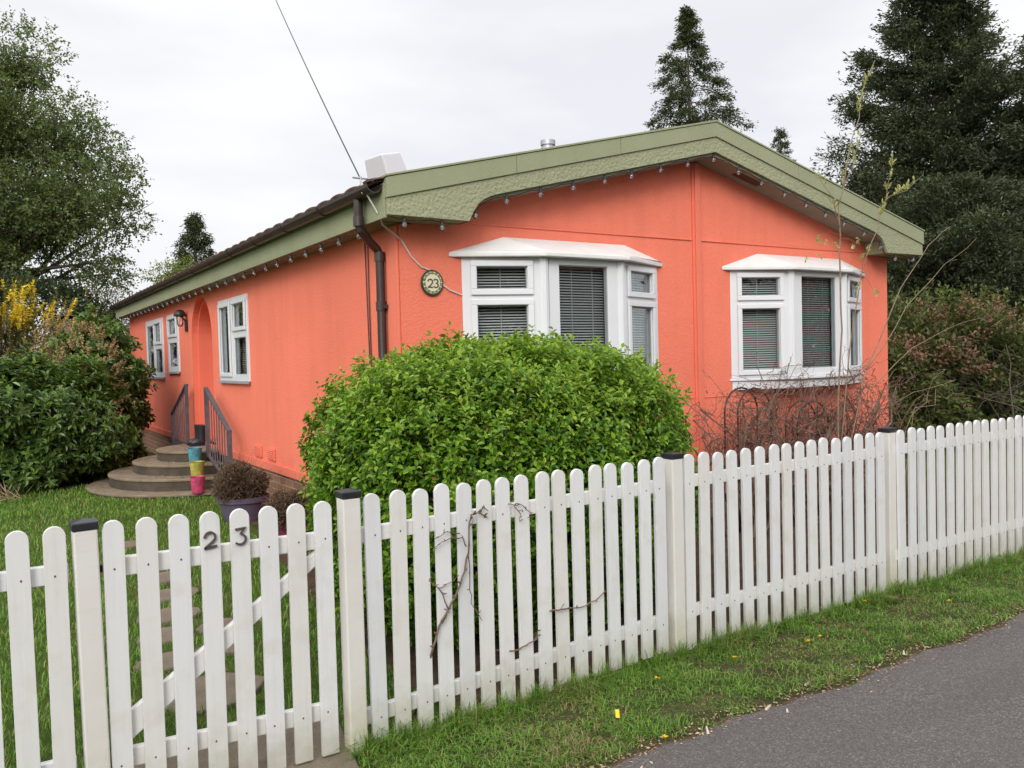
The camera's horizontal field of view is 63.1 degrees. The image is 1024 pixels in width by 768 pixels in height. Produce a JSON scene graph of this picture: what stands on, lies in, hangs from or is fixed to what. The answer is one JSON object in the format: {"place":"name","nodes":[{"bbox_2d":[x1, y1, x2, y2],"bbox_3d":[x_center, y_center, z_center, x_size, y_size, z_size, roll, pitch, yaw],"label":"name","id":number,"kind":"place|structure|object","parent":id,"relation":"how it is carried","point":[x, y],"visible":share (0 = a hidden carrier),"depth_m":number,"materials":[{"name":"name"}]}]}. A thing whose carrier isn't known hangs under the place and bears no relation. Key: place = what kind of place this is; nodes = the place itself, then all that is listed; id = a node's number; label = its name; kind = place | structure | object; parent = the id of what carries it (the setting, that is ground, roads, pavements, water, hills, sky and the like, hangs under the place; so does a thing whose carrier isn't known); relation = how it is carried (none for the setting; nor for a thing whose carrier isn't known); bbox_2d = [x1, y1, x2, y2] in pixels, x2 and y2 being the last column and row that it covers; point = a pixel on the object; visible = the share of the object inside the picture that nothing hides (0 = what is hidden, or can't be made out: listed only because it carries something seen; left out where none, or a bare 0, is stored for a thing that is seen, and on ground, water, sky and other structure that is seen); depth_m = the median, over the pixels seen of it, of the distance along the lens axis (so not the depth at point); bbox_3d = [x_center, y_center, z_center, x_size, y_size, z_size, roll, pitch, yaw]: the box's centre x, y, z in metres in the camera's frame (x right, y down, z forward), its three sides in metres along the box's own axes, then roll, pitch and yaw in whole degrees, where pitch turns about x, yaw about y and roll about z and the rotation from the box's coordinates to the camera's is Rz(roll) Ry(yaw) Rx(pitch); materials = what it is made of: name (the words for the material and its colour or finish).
{"place":"outdoors","nodes":[
{"label":"outdoors","id":0,"kind":"place"},
{"bbox_2d":[1,451,154,499],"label":"bed under shrubs","id":1,"kind":"object","parent":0,"point":[85,480],"depth_m":11.44,"materials":[{"name":"soil"}]},
{"bbox_2d":[0,273,78,391],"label":"forsythia","id":2,"kind":"object","parent":1,"relation":"on","point":[20,320],"visible":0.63,"depth_m":13.15,"materials":[{"name":"yellow plant"}]},
{"bbox_2d":[50,314,77,359],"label":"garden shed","id":3,"kind":"structure","parent":1,"relation":"on","point":[71,317],"depth_m":15.66,"materials":[{"name":"brown wood"}]},
{"bbox_2d":[22,285,111,363],"bbox_3d":[-6.825,-0.082,12.903,1.262,2.975,1.806,-3,2,-33],"label":"spotted shrub","id":4,"kind":"object","parent":1,"relation":"on","point":[55,332],"visible":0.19,"depth_m":12.63,"materials":[{"name":"green plant"}]},
{"bbox_2d":[0,337,140,494],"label":"laurel shrub","id":5,"kind":"object","parent":1,"relation":"on","point":[48,453],"visible":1,"depth_m":11.03,"materials":[{"name":"green plant"}]},
{"bbox_2d":[36,302,158,479],"bbox_3d":[-6.367,0.118,12.694,1.896,2.729,2.548,-3,2,-33],"label":"laurel shrub","id":6,"kind":"object","parent":1,"relation":"on","point":[126,366],"visible":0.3,"depth_m":12.47,"materials":[{"name":"green plant"}]},
{"bbox_2d":[134,721,358,767],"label":"path","id":7,"kind":"structure","parent":0,"point":[336,760],"depth_m":3.35,"materials":[{"name":"beige concrete"}]},
{"bbox_2d":[0,433,1023,767],"bbox_3d":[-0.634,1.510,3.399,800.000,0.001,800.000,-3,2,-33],"label":"ground","id":8,"kind":"structure","parent":0,"point":[260,705],"depth_m":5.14,"materials":[{"name":"green plant"}]},
{"bbox_2d":[0,474,33,503],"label":"dry grass clump","id":9,"kind":"object","parent":8,"relation":"on","point":[6,494],"visible":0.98,"depth_m":10.17,"materials":[{"name":"plant"}]},
{"bbox_2d":[0,518,110,767],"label":"picket fence","id":10,"kind":"object","parent":8,"relation":"on","point":[20,577],"visible":1,"depth_m":2.82,"materials":[{"name":"white paint"}]},
{"bbox_2d":[99,501,339,767],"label":"garden gate","id":11,"kind":"structure","parent":10,"relation":"attached to","point":[147,562],"depth_m":3.10,"materials":[{"name":"white paint"}]},
{"bbox_2d":[0,269,118,387],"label":"evergreen hedge","id":12,"kind":"object","parent":8,"relation":"on","point":[41,286],"visible":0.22,"depth_m":18.05,"materials":[{"name":"green plant"}]},
{"bbox_2d":[0,5,162,313],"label":"broadleaf tree","id":13,"kind":"object","parent":8,"relation":"on","point":[32,222],"visible":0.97,"depth_m":20.89,"materials":[{"name":"green plant"}]},
{"bbox_2d":[81,271,139,334],"bbox_3d":[-8.905,-0.652,19.076,2.206,3.788,2.083,-3,2,-33],"label":"hedgerow tree","id":14,"kind":"object","parent":8,"relation":"on","point":[106,294],"visible":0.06,"depth_m":18.70,"materials":[{"name":"green plant"}]},
{"bbox_2d":[124,540,135,549],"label":"stepping stone","id":15,"kind":"object","parent":8,"relation":"on","point":[129,544],"visible":0.16,"depth_m":7.43,"materials":[{"name":"beige stone"}]},
{"bbox_2d":[86,444,224,498],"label":"garden steps","id":16,"kind":"structure","parent":8,"relation":"on","point":[132,485],"depth_m":10.67,"materials":[{"name":"concrete"}]},
{"bbox_2d":[101,444,211,491],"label":"leaf litter","id":17,"kind":"object","parent":16,"relation":"on","point":[155,476],"visible":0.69,"depth_m":10.95,"materials":[{"name":"brown plant"}]},
{"bbox_2d":[170,384,189,444],"bbox_3d":[-5.043,0.662,12.674,0.056,1.340,1.150,-3,2,-33],"label":"handrail","id":18,"kind":"object","parent":16,"relation":"on","point":[183,394],"visible":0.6,"depth_m":12.51,"materials":[{"name":"grey metal"}]},
{"bbox_2d":[187,447,202,461],"bbox_3d":[-4.089,0.924,10.765,0.188,0.202,0.194,-3,2,-33],"label":"bucket","id":19,"kind":"object","parent":16,"relation":"on","point":[194,453],"visible":0.81,"depth_m":10.70,"materials":[{"name":"paint"}]},
{"bbox_2d":[186,424,205,446],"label":"rubber boots","id":20,"kind":"object","parent":16,"relation":"on","point":[198,439],"visible":0.92,"depth_m":11.67,"materials":[{"name":"grey rubber"}]},
{"bbox_2d":[189,461,203,475],"bbox_3d":[-3.942,1.071,10.445,0.188,0.202,0.194,-3,2,-33],"label":"bucket","id":21,"kind":"object","parent":16,"relation":"on","point":[196,468],"visible":0.86,"depth_m":10.38,"materials":[{"name":"paint"}]},
{"bbox_2d":[190,475,204,493],"bbox_3d":[-3.826,1.226,10.165,0.188,0.202,0.194,-3,2,-33],"label":"bucket","id":22,"kind":"object","parent":16,"relation":"on","point":[198,484],"visible":0.99,"depth_m":10.10,"materials":[{"name":"paint"}]},
{"bbox_2d":[134,651,195,673],"bbox_3d":[-1.852,1.511,4.486,0.329,0.054,0.279,-3,2,-33],"label":"stepping stone","id":23,"kind":"object","parent":8,"relation":"on","point":[167,658],"visible":0.2,"depth_m":4.45,"materials":[{"name":"beige stone"}]},
{"bbox_2d":[136,626,194,645],"bbox_3d":[-2.038,1.502,4.916,0.293,0.054,0.301,-1,2,12],"label":"stepping stone","id":24,"kind":"object","parent":8,"relation":"on","point":[166,633],"visible":0.3,"depth_m":4.89,"materials":[{"name":"beige stone"}]},
{"bbox_2d":[136,252,198,285],"bbox_3d":[-8.212,-1.069,20.894,2.410,4.462,1.900,-2,2,-6],"label":"willow shrub","id":25,"kind":"object","parent":8,"relation":"on","point":[178,267],"visible":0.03,"depth_m":20.69,"materials":[{"name":"green plant"}]},
{"bbox_2d":[137,607,201,625],"bbox_3d":[-2.190,1.493,5.322,0.389,0.054,0.324,-3,2,-33],"label":"stepping stone","id":26,"kind":"object","parent":8,"relation":"on","point":[166,617],"visible":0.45,"depth_m":5.30,"materials":[{"name":"beige stone"}]},
{"bbox_2d":[159,571,191,584],"bbox_3d":[-2.616,1.474,6.289,0.343,0.054,0.337,-1,2,12],"label":"stepping stone","id":27,"kind":"object","parent":8,"relation":"on","point":[164,577],"visible":0.18,"depth_m":6.24,"materials":[{"name":"beige stone"}]},
{"bbox_2d":[160,587,198,603],"bbox_3d":[-2.368,1.483,5.793,0.381,0.054,0.332,-3,2,-33],"label":"stepping stone","id":28,"kind":"object","parent":8,"relation":"on","point":[165,594],"visible":0.24,"depth_m":5.78,"materials":[{"name":"beige stone"}]},
{"bbox_2d":[164,211,217,278],"bbox_3d":[-10.834,-2.224,28.242,4.223,7.272,5.327,0,2,39],"label":"cypress tree","id":29,"kind":"object","parent":8,"relation":"on","point":[195,226],"visible":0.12,"depth_m":28.11,"materials":[{"name":"green plant"}]},
{"bbox_2d":[164,672,263,716],"bbox_3d":[-1.457,1.514,4.061,0.461,0.054,0.501,0,2,33],"label":"stepping stone","id":30,"kind":"object","parent":8,"relation":"on","point":[200,688],"visible":0.1,"depth_m":4.04,"materials":[{"name":"beige stone"}]},
{"bbox_2d":[196,618,232,634],"bbox_3d":[-1.768,1.490,5.073,0.270,0.054,0.262,-1,2,27],"label":"stepping stone","id":31,"kind":"object","parent":8,"relation":"on","point":[226,621],"visible":0.18,"depth_m":5.07,"materials":[{"name":"beige stone"}]},
{"bbox_2d":[195,644,233,656],"bbox_3d":[-1.625,1.499,4.680,0.279,0.054,0.245,-3,2,-33],"label":"stepping stone","id":32,"kind":"object","parent":8,"relation":"on","point":[231,648],"visible":0.1,"depth_m":4.61,"materials":[{"name":"beige stone"}]},
{"bbox_2d":[204,387,232,471],"bbox_3d":[-3.679,0.706,10.443,0.056,1.320,1.200,-3,2,-33],"label":"handrail","id":33,"kind":"object","parent":8,"relation":"on","point":[208,395],"visible":0.82,"depth_m":10.50,"materials":[{"name":"grey metal"}]},
{"bbox_2d":[412,505,488,719],"bbox_3d":[-0.275,1.016,3.627,0.373,0.955,0.162,-2,2,-2],"label":"climber stem","id":34,"kind":"object","parent":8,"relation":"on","point":[453,596],"visible":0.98,"depth_m":3.62,"materials":[{"name":"brown plant"}]},
{"bbox_2d":[109,120,924,518],"bbox_3d":[-1.752,-0.686,13.271,6.765,3.920,13.440,-3,2,-33],"label":"bungalow","id":35,"kind":"object","parent":8,"relation":"on","point":[683,272],"visible":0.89,"depth_m":7.95,"materials":[{"name":"orange paint"}]},
{"bbox_2d":[146,317,164,378],"bbox_3d":[-6.295,-0.616,14.793,0.148,1.045,1.620,-3,2,-33],"label":"window","id":36,"kind":"structure","parent":35,"relation":"in","point":[158,345],"depth_m":14.70,"materials":[{"name":"white plastic"}]},
{"bbox_2d":[166,314,180,373],"bbox_3d":[-5.406,-0.643,13.408,0.148,0.950,0.870,-3,2,-33],"label":"window","id":37,"kind":"structure","parent":35,"relation":"in","point":[172,338],"depth_m":13.49,"materials":[{"name":"white plastic"}]},
{"bbox_2d":[173,310,187,331],"bbox_3d":[-4.956,-0.948,12.463,0.190,0.325,0.181,-3,2,-33],"label":"wall lamp","id":38,"kind":"object","parent":35,"relation":"attached to","point":[180,313],"visible":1,"depth_m":12.46,"materials":[{"name":"black metal"}]},
{"bbox_2d":[217,293,250,383],"bbox_3d":[-3.409,-0.536,10.310,0.148,1.057,1.375,-3,2,-33],"label":"window","id":39,"kind":"structure","parent":35,"relation":"in","point":[235,332],"depth_m":10.26,"materials":[{"name":"white plastic"}]},
{"bbox_2d":[120,228,365,319],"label":"string lights","id":40,"kind":"object","parent":35,"relation":"hanging from","point":[276,262],"visible":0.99,"depth_m":9.08,"materials":[{"name":"white"}]},
{"bbox_2d":[352,176,375,194],"bbox_3d":[-1.056,-1.420,5.963,0.175,0.128,0.016,-3,2,-33],"label":"cable bracket","id":41,"kind":"object","parent":35,"relation":"attached to","point":[360,177],"visible":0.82,"depth_m":5.94,"materials":[{"name":"metal"}]},
{"bbox_2d":[276,0,359,176],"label":"overhead cable","id":42,"kind":"object","parent":41,"relation":"attached to","point":[321,97],"visible":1,"depth_m":7.37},
{"bbox_2d":[364,243,371,365],"bbox_3d":[-1.152,-0.160,6.764,0.010,2.050,0.069,-3,2,-33],"label":"wall cable","id":43,"kind":"object","parent":35,"relation":"attached to","point":[369,342],"depth_m":6.74,"materials":[{"name":"brown plastic"}]},
{"bbox_2d":[365,152,406,177],"bbox_3d":[-1.106,-1.869,7.615,0.380,0.451,0.384,0,3,43],"label":"roof box","id":44,"kind":"object","parent":35,"relation":"on","point":[380,165],"visible":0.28,"depth_m":7.48,"materials":[{"name":"grey plastic"}]},
{"bbox_2d":[361,180,461,294],"bbox_3d":[-0.748,-1.075,6.243,0.866,0.803,0.099,-3,3,-43],"label":"telephone cable","id":45,"kind":"object","parent":35,"relation":"attached to","point":[404,244],"visible":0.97,"depth_m":6.23,"materials":[{"name":"grey plastic"}]},
{"bbox_2d":[421,270,442,295],"bbox_3d":[-0.608,-0.773,6.373,0.192,0.202,0.027,-3,2,-33],"label":"house number plaque","id":46,"kind":"object","parent":35,"relation":"attached to","point":[431,282],"visible":1,"depth_m":6.37,"materials":[{"name":"ceramic"}]},
{"bbox_2d":[449,237,662,399],"bbox_3d":[0.527,-0.532,6.976,2.229,1.352,0.384,-3,2,-33],"label":"bay window","id":47,"kind":"structure","parent":35,"relation":"in","point":[541,260],"depth_m":6.75,"materials":[{"name":"white plastic"}]},
{"bbox_2d":[389,154,918,261],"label":"string lights","id":48,"kind":"object","parent":35,"relation":"hanging from","point":[442,222],"visible":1,"depth_m":7.14,"materials":[{"name":"white"}]},
{"bbox_2d":[722,254,864,389],"bbox_3d":[3.067,-0.652,8.609,2.265,1.352,0.384,-3,2,-33],"label":"bay window","id":49,"kind":"structure","parent":35,"relation":"in","point":[787,271],"depth_m":8.34,"materials":[{"name":"white plastic"}]},
{"bbox_2d":[249,470,1022,711],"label":"flower bed","id":50,"kind":"object","parent":8,"relation":"on","point":[311,582],"depth_m":5.71,"materials":[{"name":"green plant"}]},
{"bbox_2d":[203,452,279,522],"bbox_3d":[-2.782,1.039,8.610,0.816,0.720,0.693,-2,2,-11],"label":"potted plant","id":51,"kind":"object","parent":50,"relation":"on","point":[241,486],"visible":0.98,"depth_m":8.44,"materials":[{"name":"brown plant"}]},
{"bbox_2d":[255,476,312,535],"bbox_3d":[-2.003,1.164,7.690,0.740,0.675,0.762,-3,2,-33],"label":"potted plant","id":52,"kind":"object","parent":50,"relation":"on","point":[282,502],"visible":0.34,"depth_m":7.58,"materials":[{"name":"brown plant"}]},
{"bbox_2d":[295,321,698,649],"bbox_3d":[-0.022,0.543,5.283,2.610,1.882,1.997,-3,2,-33],"label":"hedge shrub","id":53,"kind":"object","parent":50,"relation":"on","point":[373,438],"visible":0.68,"depth_m":4.57,"materials":[{"name":"green plant"}]},
{"bbox_2d":[724,387,829,531],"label":"garden hoops","id":54,"kind":"object","parent":50,"relation":"on","point":[745,392],"visible":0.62,"depth_m":7.53,"materials":[{"name":"black metal"}]},
{"bbox_2d":[650,344,959,536],"bbox_3d":[2.972,0.458,7.969,4.228,1.677,1.018,-3,2,-33],"label":"climbing rose","id":55,"kind":"object","parent":50,"relation":"on","point":[747,436],"visible":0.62,"depth_m":7.75,"materials":[{"name":"brown plant"}]},
{"bbox_2d":[805,61,986,489],"bbox_3d":[3.907,-0.914,8.212,3.172,4.307,0.211,-3,2,-33],"label":"willow sapling","id":56,"kind":"object","parent":50,"relation":"on","point":[843,182],"visible":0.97,"depth_m":7.75,"materials":[{"name":"green plant"}]},
{"bbox_2d":[335,415,1023,753],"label":"picket fence","id":57,"kind":"object","parent":8,"relation":"on","point":[673,483],"visible":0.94,"depth_m":4.24,"materials":[{"name":"white paint"}]},
{"bbox_2d":[492,500,532,521],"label":"climber stem","id":58,"kind":"object","parent":57,"relation":"attached to","point":[518,510],"visible":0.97,"depth_m":3.79,"materials":[{"name":"brown plant"}]},
{"bbox_2d":[495,630,540,651],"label":"climber stem","id":59,"kind":"object","parent":57,"relation":"attached to","point":[535,639],"visible":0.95,"depth_m":3.83,"materials":[{"name":"brown plant"}]},
{"bbox_2d":[535,590,605,612],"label":"climber stem","id":60,"kind":"object","parent":57,"relation":"attached to","point":[574,607],"visible":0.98,"depth_m":3.97,"materials":[{"name":"brown plant"}]},
{"bbox_2d":[643,4,758,132],"bbox_3d":[5.601,-5.957,27.614,7.562,13.050,7.925,-3,2,-33],"label":"conifer tree","id":61,"kind":"object","parent":8,"relation":"on","point":[687,37],"visible":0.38,"depth_m":27.35,"materials":[{"name":"green plant"}]},
{"bbox_2d":[769,126,795,160],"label":"conifer tree","id":62,"kind":"object","parent":8,"relation":"on","point":[781,145],"visible":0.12,"depth_m":40.77,"materials":[{"name":"green plant"}]},
{"bbox_2d":[597,615,1016,767],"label":"soil edge","id":63,"kind":"object","parent":8,"relation":"on","point":[792,699],"visible":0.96,"depth_m":3.82,"materials":[{"name":"brown soil"}]},
{"bbox_2d":[808,0,1023,349],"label":"leyland cypress","id":64,"kind":"object","parent":8,"relation":"on","point":[963,95],"visible":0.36,"depth_m":20.02,"materials":[{"name":"green plant"}]},
{"bbox_2d":[887,280,1023,454],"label":"mixed hedge","id":65,"kind":"object","parent":8,"relation":"on","point":[1007,325],"visible":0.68,"depth_m":12.84,"materials":[{"name":"green plant"}]},
{"bbox_2d":[887,166,1023,429],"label":"leyland cypress","id":66,"kind":"object","parent":8,"relation":"on","point":[969,208],"visible":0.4,"depth_m":16.21,"materials":[{"name":"green plant"}]},
{"bbox_2d":[946,34,1023,406],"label":"leyland cypress","id":67,"kind":"object","parent":8,"relation":"on","point":[1014,142],"visible":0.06,"depth_m":18.06,"materials":[{"name":"green plant"}]},
{"bbox_2d":[0,0,1023,359],"label":"sky","id":68,"kind":"structure","parent":0,"point":[219,100],"materials":[{"name":"white"}]},
{"bbox_2d":[323,543,1023,767],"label":"verge","id":69,"kind":"structure","parent":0,"point":[768,700],"depth_m":3.98,"materials":[{"name":"green plant"}]},
{"bbox_2d":[615,709,619,717],"bbox_3d":[0.460,1.437,3.638,0.017,0.020,0.042,-1,2,4],"label":"plastic tag","id":70,"kind":"object","parent":69,"relation":"on","point":[617,713],"visible":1,"depth_m":3.64,"materials":[{"name":"yellow plastic"}]},
{"bbox_2d":[675,659,693,668],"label":"broadleaf weed","id":71,"kind":"object","parent":69,"relation":"on","point":[680,662],"visible":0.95,"depth_m":4.22,"materials":[{"name":"green plant"}]},
{"bbox_2d":[525,561,1023,767],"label":"fallen leaves","id":72,"kind":"object","parent":69,"relation":"on","point":[845,635],"visible":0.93,"depth_m":4.38,"materials":[{"name":"brown plant"}]},
{"bbox_2d":[561,606,1023,767],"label":"leaf litter","id":73,"kind":"object","parent":69,"relation":"on","point":[629,754],"visible":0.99,"depth_m":3.83,"materials":[{"name":"brown plant"}]},
{"bbox_2d":[881,594,902,603],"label":"broadleaf weed","id":74,"kind":"object","parent":69,"relation":"on","point":[888,598],"visible":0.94,"depth_m":5.19,"materials":[{"name":"green plant"}]},
{"bbox_2d":[611,612,1023,767],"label":"road","id":75,"kind":"structure","parent":0,"point":[957,706],"depth_m":3.53,"materials":[{"name":"grey asphalt"}]}
]}

